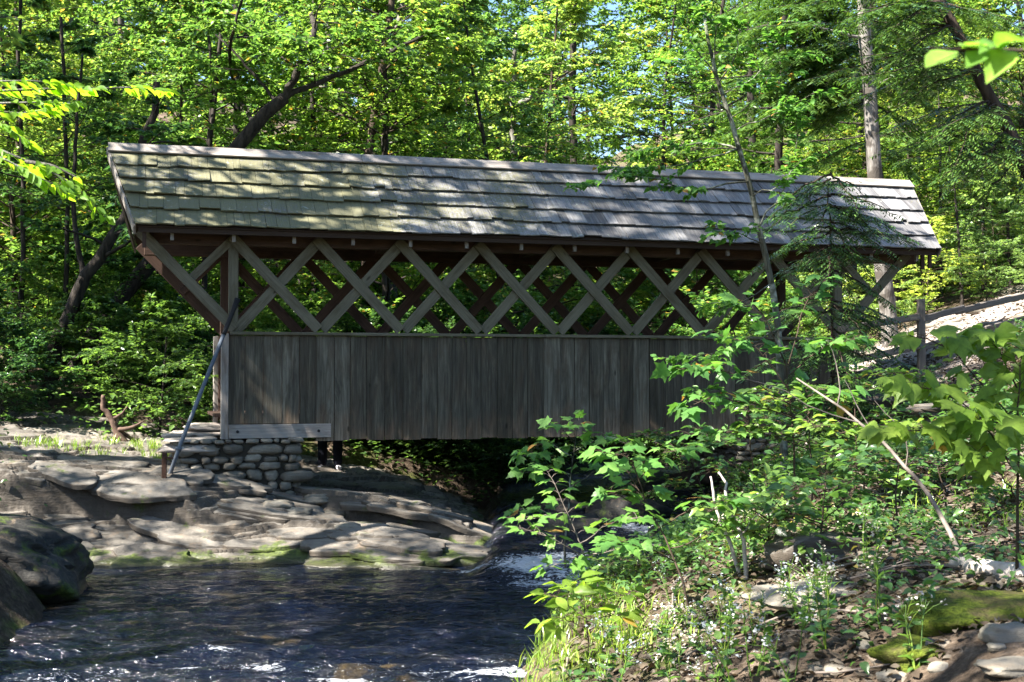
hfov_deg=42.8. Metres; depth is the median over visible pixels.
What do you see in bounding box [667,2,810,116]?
broadleaf tree
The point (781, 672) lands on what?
stone
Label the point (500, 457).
understory bush
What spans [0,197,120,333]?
understory bush
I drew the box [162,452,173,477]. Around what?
iron stake
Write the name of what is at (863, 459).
leafy shrub
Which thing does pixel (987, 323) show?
path stone
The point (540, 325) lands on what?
understory bush
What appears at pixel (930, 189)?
understory bush
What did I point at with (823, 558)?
aster plant
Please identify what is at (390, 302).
understory bush
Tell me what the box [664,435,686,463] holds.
understory bush
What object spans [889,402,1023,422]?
flat rock
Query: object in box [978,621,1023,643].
grey boulder
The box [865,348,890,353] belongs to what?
path stone
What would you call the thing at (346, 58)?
broadleaf tree
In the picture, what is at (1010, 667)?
grey stone
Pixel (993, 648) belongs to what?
stone
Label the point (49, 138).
broadleaf tree
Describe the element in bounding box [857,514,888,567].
aster plant
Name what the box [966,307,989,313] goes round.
path stone
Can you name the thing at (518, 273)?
understory bush
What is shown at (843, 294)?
understory bush
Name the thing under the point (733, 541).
aster plant
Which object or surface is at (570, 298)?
understory bush
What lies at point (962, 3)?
broadleaf tree
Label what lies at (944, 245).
understory bush
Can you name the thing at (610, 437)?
maple sapling
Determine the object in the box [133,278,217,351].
understory bush
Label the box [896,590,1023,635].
mossy rock
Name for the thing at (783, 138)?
understory bush
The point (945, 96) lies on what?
broadleaf tree
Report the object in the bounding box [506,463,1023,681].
grass
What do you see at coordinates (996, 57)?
overhanging tree
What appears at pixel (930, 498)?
bare stem
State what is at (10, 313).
understory bush
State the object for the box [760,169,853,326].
understory bush
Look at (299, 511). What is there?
loose stone
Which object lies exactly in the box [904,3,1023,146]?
broadleaf tree
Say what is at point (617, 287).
understory bush
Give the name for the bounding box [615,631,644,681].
aster plant
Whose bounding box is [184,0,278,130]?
broadleaf tree
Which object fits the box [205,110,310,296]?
understory bush
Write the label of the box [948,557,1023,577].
driftwood log
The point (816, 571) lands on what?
aster plant
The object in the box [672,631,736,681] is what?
aster plant
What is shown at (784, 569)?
aster plant
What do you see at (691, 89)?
broadleaf tree
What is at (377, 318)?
understory bush
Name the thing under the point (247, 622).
water
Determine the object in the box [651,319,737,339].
understory bush
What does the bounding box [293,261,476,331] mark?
understory bush
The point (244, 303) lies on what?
understory bush
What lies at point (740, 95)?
broadleaf tree
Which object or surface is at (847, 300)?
understory bush
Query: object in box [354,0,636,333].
broadleaf tree
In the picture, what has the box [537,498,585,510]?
stream boulder
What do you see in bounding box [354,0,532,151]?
broadleaf tree
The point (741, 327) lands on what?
understory bush
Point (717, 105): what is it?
broadleaf tree
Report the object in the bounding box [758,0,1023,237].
hemlock tree
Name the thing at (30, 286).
understory bush
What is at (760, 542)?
aster plant
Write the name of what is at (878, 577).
aster plant
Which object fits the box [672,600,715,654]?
aster plant
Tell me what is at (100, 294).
understory bush
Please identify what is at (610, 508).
stream boulder
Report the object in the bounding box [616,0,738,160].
broadleaf tree
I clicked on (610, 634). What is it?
aster plant
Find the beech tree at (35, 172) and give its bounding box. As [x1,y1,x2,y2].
[0,77,182,224]
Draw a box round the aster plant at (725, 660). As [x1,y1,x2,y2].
[685,620,742,681]
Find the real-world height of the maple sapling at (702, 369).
2.140 m
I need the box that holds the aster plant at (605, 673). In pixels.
[583,658,621,681]
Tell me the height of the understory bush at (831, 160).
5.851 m
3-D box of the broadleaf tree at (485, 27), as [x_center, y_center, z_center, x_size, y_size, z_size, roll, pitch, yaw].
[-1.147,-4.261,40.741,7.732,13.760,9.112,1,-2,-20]
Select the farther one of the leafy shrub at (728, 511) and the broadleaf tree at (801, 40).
the broadleaf tree at (801, 40)
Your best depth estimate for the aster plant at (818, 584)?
7.35 m
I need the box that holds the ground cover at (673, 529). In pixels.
[528,308,1023,681]
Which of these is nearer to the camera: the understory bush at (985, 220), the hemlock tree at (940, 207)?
the hemlock tree at (940, 207)
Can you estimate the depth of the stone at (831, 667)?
5.98 m
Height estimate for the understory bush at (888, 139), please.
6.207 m
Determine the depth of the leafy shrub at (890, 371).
11.87 m
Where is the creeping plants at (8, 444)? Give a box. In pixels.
[0,428,47,506]
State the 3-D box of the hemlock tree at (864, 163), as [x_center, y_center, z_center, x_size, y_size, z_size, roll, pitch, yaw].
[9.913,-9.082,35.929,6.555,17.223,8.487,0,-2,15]
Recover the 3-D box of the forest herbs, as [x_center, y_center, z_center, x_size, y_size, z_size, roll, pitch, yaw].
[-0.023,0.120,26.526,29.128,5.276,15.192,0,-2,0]
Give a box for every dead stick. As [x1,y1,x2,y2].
[710,476,741,575]
[718,472,761,579]
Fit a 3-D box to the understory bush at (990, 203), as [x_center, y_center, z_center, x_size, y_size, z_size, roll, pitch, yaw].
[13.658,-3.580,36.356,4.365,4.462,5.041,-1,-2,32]
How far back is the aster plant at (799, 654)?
6.07 m
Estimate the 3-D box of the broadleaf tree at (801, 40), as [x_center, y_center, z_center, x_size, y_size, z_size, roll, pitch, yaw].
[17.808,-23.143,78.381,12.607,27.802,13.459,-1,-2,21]
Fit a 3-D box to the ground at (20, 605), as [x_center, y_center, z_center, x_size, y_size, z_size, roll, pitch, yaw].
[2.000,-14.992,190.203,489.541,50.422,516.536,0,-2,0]
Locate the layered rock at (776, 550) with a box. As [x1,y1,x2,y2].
[758,532,867,574]
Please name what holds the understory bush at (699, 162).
on the ground at (20, 605)
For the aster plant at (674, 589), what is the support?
on the ground at (20, 605)
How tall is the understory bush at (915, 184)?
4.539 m
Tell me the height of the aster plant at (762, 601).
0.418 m
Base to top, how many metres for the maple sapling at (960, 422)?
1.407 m
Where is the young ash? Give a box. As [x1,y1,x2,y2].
[524,570,649,658]
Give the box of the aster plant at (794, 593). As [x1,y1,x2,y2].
[768,577,806,623]
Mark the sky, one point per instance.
(611, 7)
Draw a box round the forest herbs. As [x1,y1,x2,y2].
[0,261,1023,500]
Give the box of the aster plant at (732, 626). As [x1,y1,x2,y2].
[674,573,742,654]
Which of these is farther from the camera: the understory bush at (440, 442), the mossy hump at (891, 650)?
the understory bush at (440, 442)
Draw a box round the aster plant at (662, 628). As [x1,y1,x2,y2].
[648,600,686,668]
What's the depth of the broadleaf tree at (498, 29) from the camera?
97.67 m
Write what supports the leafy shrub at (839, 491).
on the ground at (20, 605)
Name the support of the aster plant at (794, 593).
on the ground at (20, 605)
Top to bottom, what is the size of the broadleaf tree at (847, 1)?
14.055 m
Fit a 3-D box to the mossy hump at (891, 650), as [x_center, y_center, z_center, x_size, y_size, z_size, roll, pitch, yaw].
[1.816,1.376,5.761,0.451,0.134,0.382,1,-2,-34]
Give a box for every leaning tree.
[0,43,207,400]
[62,0,454,383]
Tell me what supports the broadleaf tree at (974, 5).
on the ground at (20, 605)
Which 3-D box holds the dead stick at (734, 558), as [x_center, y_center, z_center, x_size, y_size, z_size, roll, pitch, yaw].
[1.508,1.327,9.189,0.246,0.740,0.066,-1,-2,21]
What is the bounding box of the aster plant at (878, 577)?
[849,545,894,628]
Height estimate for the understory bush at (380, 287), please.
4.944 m
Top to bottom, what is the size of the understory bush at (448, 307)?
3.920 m
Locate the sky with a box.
[4,0,1023,157]
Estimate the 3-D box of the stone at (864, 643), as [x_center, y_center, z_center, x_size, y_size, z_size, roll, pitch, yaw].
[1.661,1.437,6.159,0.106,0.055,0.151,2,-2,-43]
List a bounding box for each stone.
[263,499,295,508]
[286,507,312,514]
[304,494,328,504]
[324,510,345,515]
[334,522,360,529]
[647,652,657,660]
[776,668,793,678]
[779,657,788,663]
[782,615,795,623]
[807,664,823,674]
[823,664,844,677]
[853,638,869,649]
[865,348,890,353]
[876,669,905,681]
[877,359,893,364]
[925,323,938,327]
[927,661,947,672]
[939,322,967,326]
[951,318,962,321]
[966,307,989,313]
[973,656,1023,678]
[977,321,1000,326]
[986,642,1006,653]
[1009,321,1022,326]
[1013,313,1023,317]
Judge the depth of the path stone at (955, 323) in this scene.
24.08 m
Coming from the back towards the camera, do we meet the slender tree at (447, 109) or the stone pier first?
the slender tree at (447, 109)
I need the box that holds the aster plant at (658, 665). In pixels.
[629,605,692,670]
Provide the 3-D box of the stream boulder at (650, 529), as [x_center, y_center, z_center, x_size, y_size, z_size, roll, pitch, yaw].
[1.959,2.338,15.557,0.818,0.417,0.662,0,-2,8]
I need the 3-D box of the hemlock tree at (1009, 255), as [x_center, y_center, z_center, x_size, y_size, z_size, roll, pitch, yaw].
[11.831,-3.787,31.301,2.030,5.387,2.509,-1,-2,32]
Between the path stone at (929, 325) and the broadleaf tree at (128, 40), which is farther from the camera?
the broadleaf tree at (128, 40)
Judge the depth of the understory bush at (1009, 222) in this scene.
32.17 m
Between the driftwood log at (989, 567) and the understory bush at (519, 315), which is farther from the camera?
the understory bush at (519, 315)
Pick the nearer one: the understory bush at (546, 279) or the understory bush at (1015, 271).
the understory bush at (1015, 271)
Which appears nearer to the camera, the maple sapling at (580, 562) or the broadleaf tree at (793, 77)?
the maple sapling at (580, 562)
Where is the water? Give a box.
[0,437,716,681]
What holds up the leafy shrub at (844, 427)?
on the ground at (20, 605)
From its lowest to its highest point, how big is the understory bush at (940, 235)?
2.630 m
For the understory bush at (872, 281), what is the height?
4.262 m
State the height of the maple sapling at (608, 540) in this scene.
1.224 m
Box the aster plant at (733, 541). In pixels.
[710,493,757,549]
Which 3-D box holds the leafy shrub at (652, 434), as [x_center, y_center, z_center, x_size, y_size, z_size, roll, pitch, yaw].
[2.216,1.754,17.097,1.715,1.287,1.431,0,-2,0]
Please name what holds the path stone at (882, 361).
on the ground at (20, 605)
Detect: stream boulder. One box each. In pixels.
[535,512,605,530]
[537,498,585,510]
[585,494,673,522]
[647,521,702,539]
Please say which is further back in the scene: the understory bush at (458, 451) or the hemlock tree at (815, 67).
the hemlock tree at (815, 67)
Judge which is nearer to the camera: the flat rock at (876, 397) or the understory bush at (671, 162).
the flat rock at (876, 397)
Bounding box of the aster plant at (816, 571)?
[795,553,845,629]
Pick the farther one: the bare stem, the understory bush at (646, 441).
the understory bush at (646, 441)
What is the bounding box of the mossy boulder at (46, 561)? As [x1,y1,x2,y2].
[0,513,93,602]
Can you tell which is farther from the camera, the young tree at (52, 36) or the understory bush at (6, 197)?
the understory bush at (6, 197)
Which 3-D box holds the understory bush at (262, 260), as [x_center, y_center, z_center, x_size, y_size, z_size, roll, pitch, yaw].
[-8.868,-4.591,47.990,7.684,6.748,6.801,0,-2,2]
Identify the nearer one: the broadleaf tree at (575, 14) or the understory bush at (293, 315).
the understory bush at (293, 315)
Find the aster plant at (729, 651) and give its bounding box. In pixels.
[672,601,742,681]
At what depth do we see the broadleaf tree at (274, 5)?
27.60 m
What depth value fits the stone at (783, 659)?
6.33 m
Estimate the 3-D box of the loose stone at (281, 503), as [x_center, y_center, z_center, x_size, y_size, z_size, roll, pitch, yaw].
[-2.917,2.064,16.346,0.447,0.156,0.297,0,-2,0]
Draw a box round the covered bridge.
[106,142,941,440]
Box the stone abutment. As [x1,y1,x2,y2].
[681,432,805,482]
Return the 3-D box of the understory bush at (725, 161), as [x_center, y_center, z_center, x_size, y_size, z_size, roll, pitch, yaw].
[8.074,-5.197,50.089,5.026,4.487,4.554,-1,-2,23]
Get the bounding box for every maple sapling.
[499,464,688,604]
[503,409,645,567]
[577,440,751,614]
[650,274,879,522]
[855,321,1023,568]
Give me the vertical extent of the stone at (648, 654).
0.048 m
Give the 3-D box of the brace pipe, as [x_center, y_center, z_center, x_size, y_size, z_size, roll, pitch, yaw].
[-3.994,0.569,16.987,0.082,2.319,1.106,-1,-2,41]
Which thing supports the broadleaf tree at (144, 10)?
on the ground at (20, 605)
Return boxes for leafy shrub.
[588,535,720,582]
[615,427,739,504]
[682,386,808,515]
[689,461,850,557]
[728,378,866,509]
[744,458,886,536]
[784,361,932,488]
[792,414,940,511]
[821,432,968,531]
[862,440,1023,515]
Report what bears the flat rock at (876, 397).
on the ground at (20, 605)
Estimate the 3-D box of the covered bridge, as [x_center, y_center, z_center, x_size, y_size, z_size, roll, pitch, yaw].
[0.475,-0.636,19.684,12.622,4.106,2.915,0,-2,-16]
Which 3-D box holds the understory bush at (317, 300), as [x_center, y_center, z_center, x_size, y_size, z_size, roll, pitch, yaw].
[-3.220,0.312,23.826,3.259,3.274,2.913,1,-2,-25]
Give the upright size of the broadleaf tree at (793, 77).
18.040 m
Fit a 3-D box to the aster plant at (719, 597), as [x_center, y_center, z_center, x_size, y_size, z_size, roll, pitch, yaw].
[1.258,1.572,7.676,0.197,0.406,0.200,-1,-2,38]
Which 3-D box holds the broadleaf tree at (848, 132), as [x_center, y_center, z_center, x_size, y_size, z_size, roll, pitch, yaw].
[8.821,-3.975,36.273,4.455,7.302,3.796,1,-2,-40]
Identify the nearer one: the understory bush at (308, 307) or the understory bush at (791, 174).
the understory bush at (308, 307)
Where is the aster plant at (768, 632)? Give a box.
[734,600,780,679]
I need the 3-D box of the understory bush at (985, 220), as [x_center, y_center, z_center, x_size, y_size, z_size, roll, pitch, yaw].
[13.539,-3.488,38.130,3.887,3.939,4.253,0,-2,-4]
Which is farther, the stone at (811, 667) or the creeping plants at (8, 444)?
the creeping plants at (8, 444)
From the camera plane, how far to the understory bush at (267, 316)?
23.68 m
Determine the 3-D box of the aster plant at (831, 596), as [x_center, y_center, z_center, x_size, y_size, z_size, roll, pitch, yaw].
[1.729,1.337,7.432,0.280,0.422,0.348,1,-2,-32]
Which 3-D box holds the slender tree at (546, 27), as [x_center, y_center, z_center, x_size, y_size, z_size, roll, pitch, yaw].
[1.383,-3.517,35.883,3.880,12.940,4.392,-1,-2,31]
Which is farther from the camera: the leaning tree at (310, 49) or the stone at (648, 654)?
the leaning tree at (310, 49)
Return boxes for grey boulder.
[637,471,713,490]
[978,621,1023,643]
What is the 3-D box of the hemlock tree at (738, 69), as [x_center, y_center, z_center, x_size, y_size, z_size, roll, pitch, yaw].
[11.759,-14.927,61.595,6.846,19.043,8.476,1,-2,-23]
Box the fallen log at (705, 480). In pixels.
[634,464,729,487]
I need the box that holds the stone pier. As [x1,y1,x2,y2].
[157,423,314,494]
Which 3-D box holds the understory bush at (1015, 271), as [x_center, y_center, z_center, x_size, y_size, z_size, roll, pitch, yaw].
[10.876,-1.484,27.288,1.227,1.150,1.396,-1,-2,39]
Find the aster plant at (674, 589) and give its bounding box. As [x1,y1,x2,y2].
[658,580,696,632]
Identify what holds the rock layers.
on the rock ledge
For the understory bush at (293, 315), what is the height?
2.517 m
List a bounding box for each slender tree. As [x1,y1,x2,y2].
[129,0,290,404]
[260,0,494,318]
[483,0,638,333]
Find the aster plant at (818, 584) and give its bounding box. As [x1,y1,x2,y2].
[809,562,835,608]
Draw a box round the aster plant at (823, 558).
[769,556,837,627]
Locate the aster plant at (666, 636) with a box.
[649,614,672,661]
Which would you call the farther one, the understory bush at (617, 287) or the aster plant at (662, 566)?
the understory bush at (617, 287)
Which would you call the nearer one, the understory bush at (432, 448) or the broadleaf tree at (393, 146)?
the understory bush at (432, 448)
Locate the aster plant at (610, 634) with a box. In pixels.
[585,611,620,679]
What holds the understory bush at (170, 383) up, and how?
on the ground at (20, 605)
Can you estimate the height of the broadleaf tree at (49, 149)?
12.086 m
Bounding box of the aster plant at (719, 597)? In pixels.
[708,574,744,627]
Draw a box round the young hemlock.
[735,173,925,467]
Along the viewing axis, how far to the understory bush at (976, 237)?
28.55 m
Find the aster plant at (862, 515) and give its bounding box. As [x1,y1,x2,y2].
[853,504,912,567]
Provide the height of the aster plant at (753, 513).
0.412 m
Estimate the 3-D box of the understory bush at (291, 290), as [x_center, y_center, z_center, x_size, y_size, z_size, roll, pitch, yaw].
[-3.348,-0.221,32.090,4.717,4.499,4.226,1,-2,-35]
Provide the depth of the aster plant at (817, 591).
6.27 m
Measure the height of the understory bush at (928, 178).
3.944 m
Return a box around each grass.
[15,432,170,459]
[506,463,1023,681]
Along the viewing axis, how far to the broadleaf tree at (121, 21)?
48.54 m
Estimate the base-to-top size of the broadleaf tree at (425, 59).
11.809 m
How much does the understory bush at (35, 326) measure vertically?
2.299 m
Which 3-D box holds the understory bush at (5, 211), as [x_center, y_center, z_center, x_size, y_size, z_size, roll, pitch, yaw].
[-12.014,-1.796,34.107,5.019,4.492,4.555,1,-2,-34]
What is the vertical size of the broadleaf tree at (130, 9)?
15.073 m
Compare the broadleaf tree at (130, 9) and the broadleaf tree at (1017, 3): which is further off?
the broadleaf tree at (130, 9)
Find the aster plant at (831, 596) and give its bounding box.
[778,541,836,606]
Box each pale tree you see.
[268,0,478,308]
[763,0,951,346]
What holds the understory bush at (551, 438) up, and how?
on the ground at (20, 605)
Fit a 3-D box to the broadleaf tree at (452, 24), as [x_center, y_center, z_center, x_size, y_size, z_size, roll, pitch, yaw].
[-1.611,-3.527,36.069,6.395,11.383,6.649,-2,-2,43]
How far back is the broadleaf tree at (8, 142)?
27.97 m
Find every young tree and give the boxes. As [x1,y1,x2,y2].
[0,0,109,379]
[0,17,116,379]
[560,0,863,475]
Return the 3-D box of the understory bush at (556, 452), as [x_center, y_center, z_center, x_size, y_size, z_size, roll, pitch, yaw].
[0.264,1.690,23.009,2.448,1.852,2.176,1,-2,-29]
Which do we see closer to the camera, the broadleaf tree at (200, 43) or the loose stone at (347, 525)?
the loose stone at (347, 525)
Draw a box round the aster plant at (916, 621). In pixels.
[884,590,947,672]
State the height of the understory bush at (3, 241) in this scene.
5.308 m
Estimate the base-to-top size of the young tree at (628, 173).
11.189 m
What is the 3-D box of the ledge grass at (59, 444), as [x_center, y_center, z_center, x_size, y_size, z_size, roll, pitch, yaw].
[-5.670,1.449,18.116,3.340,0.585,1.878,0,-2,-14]
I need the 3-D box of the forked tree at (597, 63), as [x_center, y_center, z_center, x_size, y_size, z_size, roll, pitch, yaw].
[0.476,-2.675,33.090,3.587,10.257,2.739,0,-2,-15]
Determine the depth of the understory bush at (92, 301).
22.14 m
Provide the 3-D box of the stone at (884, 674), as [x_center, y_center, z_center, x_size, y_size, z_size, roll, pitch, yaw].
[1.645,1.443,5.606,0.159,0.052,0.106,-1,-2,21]
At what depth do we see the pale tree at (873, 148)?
26.99 m
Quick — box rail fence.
[838,293,1023,377]
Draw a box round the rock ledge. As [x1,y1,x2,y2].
[0,406,485,569]
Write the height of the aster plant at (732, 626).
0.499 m
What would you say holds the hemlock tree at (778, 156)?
on the ground at (20, 605)
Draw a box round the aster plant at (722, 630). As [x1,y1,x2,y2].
[704,591,742,635]
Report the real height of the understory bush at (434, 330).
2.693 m
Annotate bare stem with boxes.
[741,338,963,556]
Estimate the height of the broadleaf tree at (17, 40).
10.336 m
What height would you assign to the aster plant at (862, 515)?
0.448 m
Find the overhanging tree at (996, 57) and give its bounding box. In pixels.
[925,32,1023,83]
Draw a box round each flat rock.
[739,579,857,612]
[825,392,929,412]
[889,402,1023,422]
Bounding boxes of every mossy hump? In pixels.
[866,633,945,672]
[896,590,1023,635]
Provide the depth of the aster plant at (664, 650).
6.57 m
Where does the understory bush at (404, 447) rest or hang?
on the ground at (20, 605)
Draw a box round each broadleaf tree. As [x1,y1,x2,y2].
[0,0,112,163]
[0,0,120,207]
[0,0,140,335]
[0,0,157,299]
[0,0,232,291]
[0,1,161,208]
[0,2,125,278]
[0,15,43,50]
[21,0,404,331]
[22,0,258,169]
[39,0,298,386]
[51,0,301,284]
[54,2,197,153]
[74,0,175,126]
[99,4,197,116]
[120,0,375,283]
[147,0,461,293]
[157,0,489,331]
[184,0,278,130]
[217,0,552,331]
[279,18,460,326]
[286,0,508,267]
[287,5,478,147]
[310,0,508,153]
[332,11,542,333]
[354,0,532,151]
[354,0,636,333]
[375,0,567,310]
[389,0,578,265]
[403,0,687,334]
[440,0,536,148]
[442,0,658,281]
[479,0,676,165]
[507,0,627,161]
[566,0,799,335]
[577,0,758,168]
[597,0,812,168]
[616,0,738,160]
[623,0,812,140]
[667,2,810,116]
[682,0,808,140]
[717,0,856,153]
[726,0,1017,307]
[774,96,900,290]
[776,0,980,168]
[822,40,987,299]
[845,1,1019,154]
[846,0,1019,199]
[898,0,1023,270]
[903,0,1023,271]
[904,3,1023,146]
[929,0,1023,125]
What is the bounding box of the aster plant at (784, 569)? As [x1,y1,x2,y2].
[761,553,800,618]
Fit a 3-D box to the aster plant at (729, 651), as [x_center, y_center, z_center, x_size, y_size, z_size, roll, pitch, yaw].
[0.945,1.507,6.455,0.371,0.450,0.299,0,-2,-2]
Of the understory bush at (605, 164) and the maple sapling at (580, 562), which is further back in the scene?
the understory bush at (605, 164)
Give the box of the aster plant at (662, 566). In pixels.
[653,555,685,602]
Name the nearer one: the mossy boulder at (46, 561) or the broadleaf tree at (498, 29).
the mossy boulder at (46, 561)
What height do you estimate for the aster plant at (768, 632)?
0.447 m
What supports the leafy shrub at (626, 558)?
on the ground at (20, 605)
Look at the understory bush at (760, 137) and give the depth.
54.49 m
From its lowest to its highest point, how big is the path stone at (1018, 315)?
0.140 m
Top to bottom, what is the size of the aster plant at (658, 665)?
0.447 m
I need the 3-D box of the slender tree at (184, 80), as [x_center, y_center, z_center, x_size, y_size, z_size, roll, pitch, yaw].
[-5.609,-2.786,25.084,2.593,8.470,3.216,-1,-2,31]
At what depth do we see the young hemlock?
16.74 m
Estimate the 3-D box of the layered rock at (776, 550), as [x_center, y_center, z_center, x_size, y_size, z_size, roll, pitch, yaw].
[2.047,1.448,8.860,0.708,0.302,0.597,0,-2,-11]
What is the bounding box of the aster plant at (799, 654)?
[742,604,816,681]
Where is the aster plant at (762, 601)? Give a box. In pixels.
[738,577,782,645]
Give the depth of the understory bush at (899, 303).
28.29 m
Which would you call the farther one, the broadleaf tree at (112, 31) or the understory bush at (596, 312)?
the broadleaf tree at (112, 31)
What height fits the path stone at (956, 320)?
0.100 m
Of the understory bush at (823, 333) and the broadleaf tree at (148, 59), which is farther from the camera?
the broadleaf tree at (148, 59)
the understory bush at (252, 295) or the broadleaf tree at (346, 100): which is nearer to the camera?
the understory bush at (252, 295)
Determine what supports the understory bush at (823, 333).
on the ground at (20, 605)
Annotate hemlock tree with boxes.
[567,25,620,163]
[653,0,835,168]
[661,2,910,320]
[687,1,806,169]
[694,0,1003,314]
[753,0,987,301]
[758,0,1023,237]
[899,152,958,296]
[905,45,994,298]
[922,116,998,304]
[927,61,1022,291]
[970,81,1023,285]
[999,184,1023,271]
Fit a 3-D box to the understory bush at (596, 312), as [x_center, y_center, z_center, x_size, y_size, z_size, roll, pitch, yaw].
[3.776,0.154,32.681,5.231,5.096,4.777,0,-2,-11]
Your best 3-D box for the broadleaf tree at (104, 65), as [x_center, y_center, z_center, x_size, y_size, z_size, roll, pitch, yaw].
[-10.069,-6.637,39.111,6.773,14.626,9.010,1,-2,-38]
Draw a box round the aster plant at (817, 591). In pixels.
[790,569,842,650]
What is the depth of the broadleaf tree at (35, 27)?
39.40 m
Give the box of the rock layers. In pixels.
[18,449,492,568]
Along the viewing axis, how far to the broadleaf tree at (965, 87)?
70.77 m
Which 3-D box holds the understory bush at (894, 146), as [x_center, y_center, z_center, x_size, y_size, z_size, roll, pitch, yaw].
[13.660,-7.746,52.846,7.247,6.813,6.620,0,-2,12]
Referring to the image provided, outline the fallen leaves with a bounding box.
[547,283,1023,681]
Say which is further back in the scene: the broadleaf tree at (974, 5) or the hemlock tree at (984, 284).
the broadleaf tree at (974, 5)
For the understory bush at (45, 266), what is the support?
on the ground at (20, 605)
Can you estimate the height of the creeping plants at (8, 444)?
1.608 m
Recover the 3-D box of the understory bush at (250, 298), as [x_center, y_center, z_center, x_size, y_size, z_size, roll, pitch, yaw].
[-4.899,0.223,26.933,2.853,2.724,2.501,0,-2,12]
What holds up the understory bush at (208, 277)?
on the ground at (20, 605)
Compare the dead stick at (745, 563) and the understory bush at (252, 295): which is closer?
the dead stick at (745, 563)
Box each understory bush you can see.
[0,133,81,302]
[0,146,115,346]
[0,192,107,325]
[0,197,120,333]
[0,217,175,363]
[0,241,116,374]
[0,283,62,403]
[0,308,35,396]
[0,317,42,370]
[0,321,92,423]
[1,152,117,287]
[3,290,169,403]
[5,211,44,307]
[10,243,219,392]
[38,239,172,350]
[44,292,217,434]
[45,206,249,395]
[51,209,250,368]
[122,258,268,350]
[130,278,263,384]
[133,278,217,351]
[133,313,213,409]
[153,354,219,422]
[202,302,349,357]
[202,304,304,370]
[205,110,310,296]
[210,260,307,335]
[220,142,335,270]
[238,290,321,335]
[245,269,310,331]
[251,277,404,441]
[258,303,357,335]
[290,260,434,318]
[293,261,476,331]
[299,263,486,327]
[319,290,437,332]
[344,302,462,455]
[354,296,455,446]
[373,438,434,454]
[394,439,478,463]
[408,329,489,459]
[409,268,541,333]
[413,268,559,337]
[414,440,507,460]
[415,435,527,475]
[422,314,505,458]
[423,265,607,334]
[441,437,550,471]
[448,265,611,334]
[457,436,554,500]
[469,436,596,472]
[472,264,565,314]
[498,327,569,462]
[517,312,595,451]
[519,281,628,331]
[541,150,621,303]
[543,267,636,325]
[555,306,659,448]
[569,269,745,338]
[577,268,829,338]
[579,267,787,338]
[616,436,684,464]
[623,140,719,169]
[635,156,756,331]
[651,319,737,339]
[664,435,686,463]
[667,132,773,169]
[673,286,825,336]
[677,150,753,171]
[696,129,784,165]
[699,138,845,293]
[702,272,842,336]
[725,84,831,158]
[749,283,846,336]
[752,264,905,333]
[753,132,912,279]
[760,86,932,191]
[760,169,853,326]
[786,263,903,335]
[795,105,937,196]
[797,175,923,323]
[842,264,939,327]
[843,212,995,315]
[845,156,965,308]
[847,189,976,312]
[881,129,1023,291]
[918,159,1023,293]
[931,172,1014,267]
[935,131,1023,272]
[935,177,1023,297]
[943,230,1023,300]
[965,163,1023,254]
[966,120,1023,254]
[992,191,1023,243]
[996,247,1023,286]
[1015,226,1023,250]
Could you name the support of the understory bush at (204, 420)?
on the rock ledge
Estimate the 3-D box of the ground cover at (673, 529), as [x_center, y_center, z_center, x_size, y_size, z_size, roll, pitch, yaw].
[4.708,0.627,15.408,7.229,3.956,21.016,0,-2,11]
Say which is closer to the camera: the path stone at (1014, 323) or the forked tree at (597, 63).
the path stone at (1014, 323)
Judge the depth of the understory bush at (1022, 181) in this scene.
33.75 m
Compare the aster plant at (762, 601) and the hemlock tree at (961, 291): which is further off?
the hemlock tree at (961, 291)
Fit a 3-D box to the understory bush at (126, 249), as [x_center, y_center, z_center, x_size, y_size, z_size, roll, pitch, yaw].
[-6.970,-0.498,25.233,3.787,3.836,4.256,0,-2,-12]
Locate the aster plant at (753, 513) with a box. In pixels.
[745,508,758,542]
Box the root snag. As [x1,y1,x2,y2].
[100,395,143,441]
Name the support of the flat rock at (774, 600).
on the ground at (20, 605)
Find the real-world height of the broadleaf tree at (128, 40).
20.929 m
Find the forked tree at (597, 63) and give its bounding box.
[464,34,609,319]
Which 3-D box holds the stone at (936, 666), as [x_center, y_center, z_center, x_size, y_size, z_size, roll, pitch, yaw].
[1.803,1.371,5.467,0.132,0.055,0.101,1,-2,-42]
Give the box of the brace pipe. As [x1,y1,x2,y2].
[168,297,239,473]
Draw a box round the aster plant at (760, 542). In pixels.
[741,510,774,552]
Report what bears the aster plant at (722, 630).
on the ground at (20, 605)
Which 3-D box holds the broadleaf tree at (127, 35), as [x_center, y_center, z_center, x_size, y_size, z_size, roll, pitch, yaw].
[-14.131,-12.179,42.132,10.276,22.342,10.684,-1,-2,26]
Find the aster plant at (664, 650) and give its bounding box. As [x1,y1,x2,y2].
[653,618,693,681]
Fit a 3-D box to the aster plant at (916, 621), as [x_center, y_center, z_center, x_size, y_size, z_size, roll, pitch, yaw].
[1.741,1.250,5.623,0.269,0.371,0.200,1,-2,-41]
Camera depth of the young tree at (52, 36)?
24.11 m
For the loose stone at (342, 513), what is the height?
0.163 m
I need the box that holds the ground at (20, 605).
[0,71,1023,681]
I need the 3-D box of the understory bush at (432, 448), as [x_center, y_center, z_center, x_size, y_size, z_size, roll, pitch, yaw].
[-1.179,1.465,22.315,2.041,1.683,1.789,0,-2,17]
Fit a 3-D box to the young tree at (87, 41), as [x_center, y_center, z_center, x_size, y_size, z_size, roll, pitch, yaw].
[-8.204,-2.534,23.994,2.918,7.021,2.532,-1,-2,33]
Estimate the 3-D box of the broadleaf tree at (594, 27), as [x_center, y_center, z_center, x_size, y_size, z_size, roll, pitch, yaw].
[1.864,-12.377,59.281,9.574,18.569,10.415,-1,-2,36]

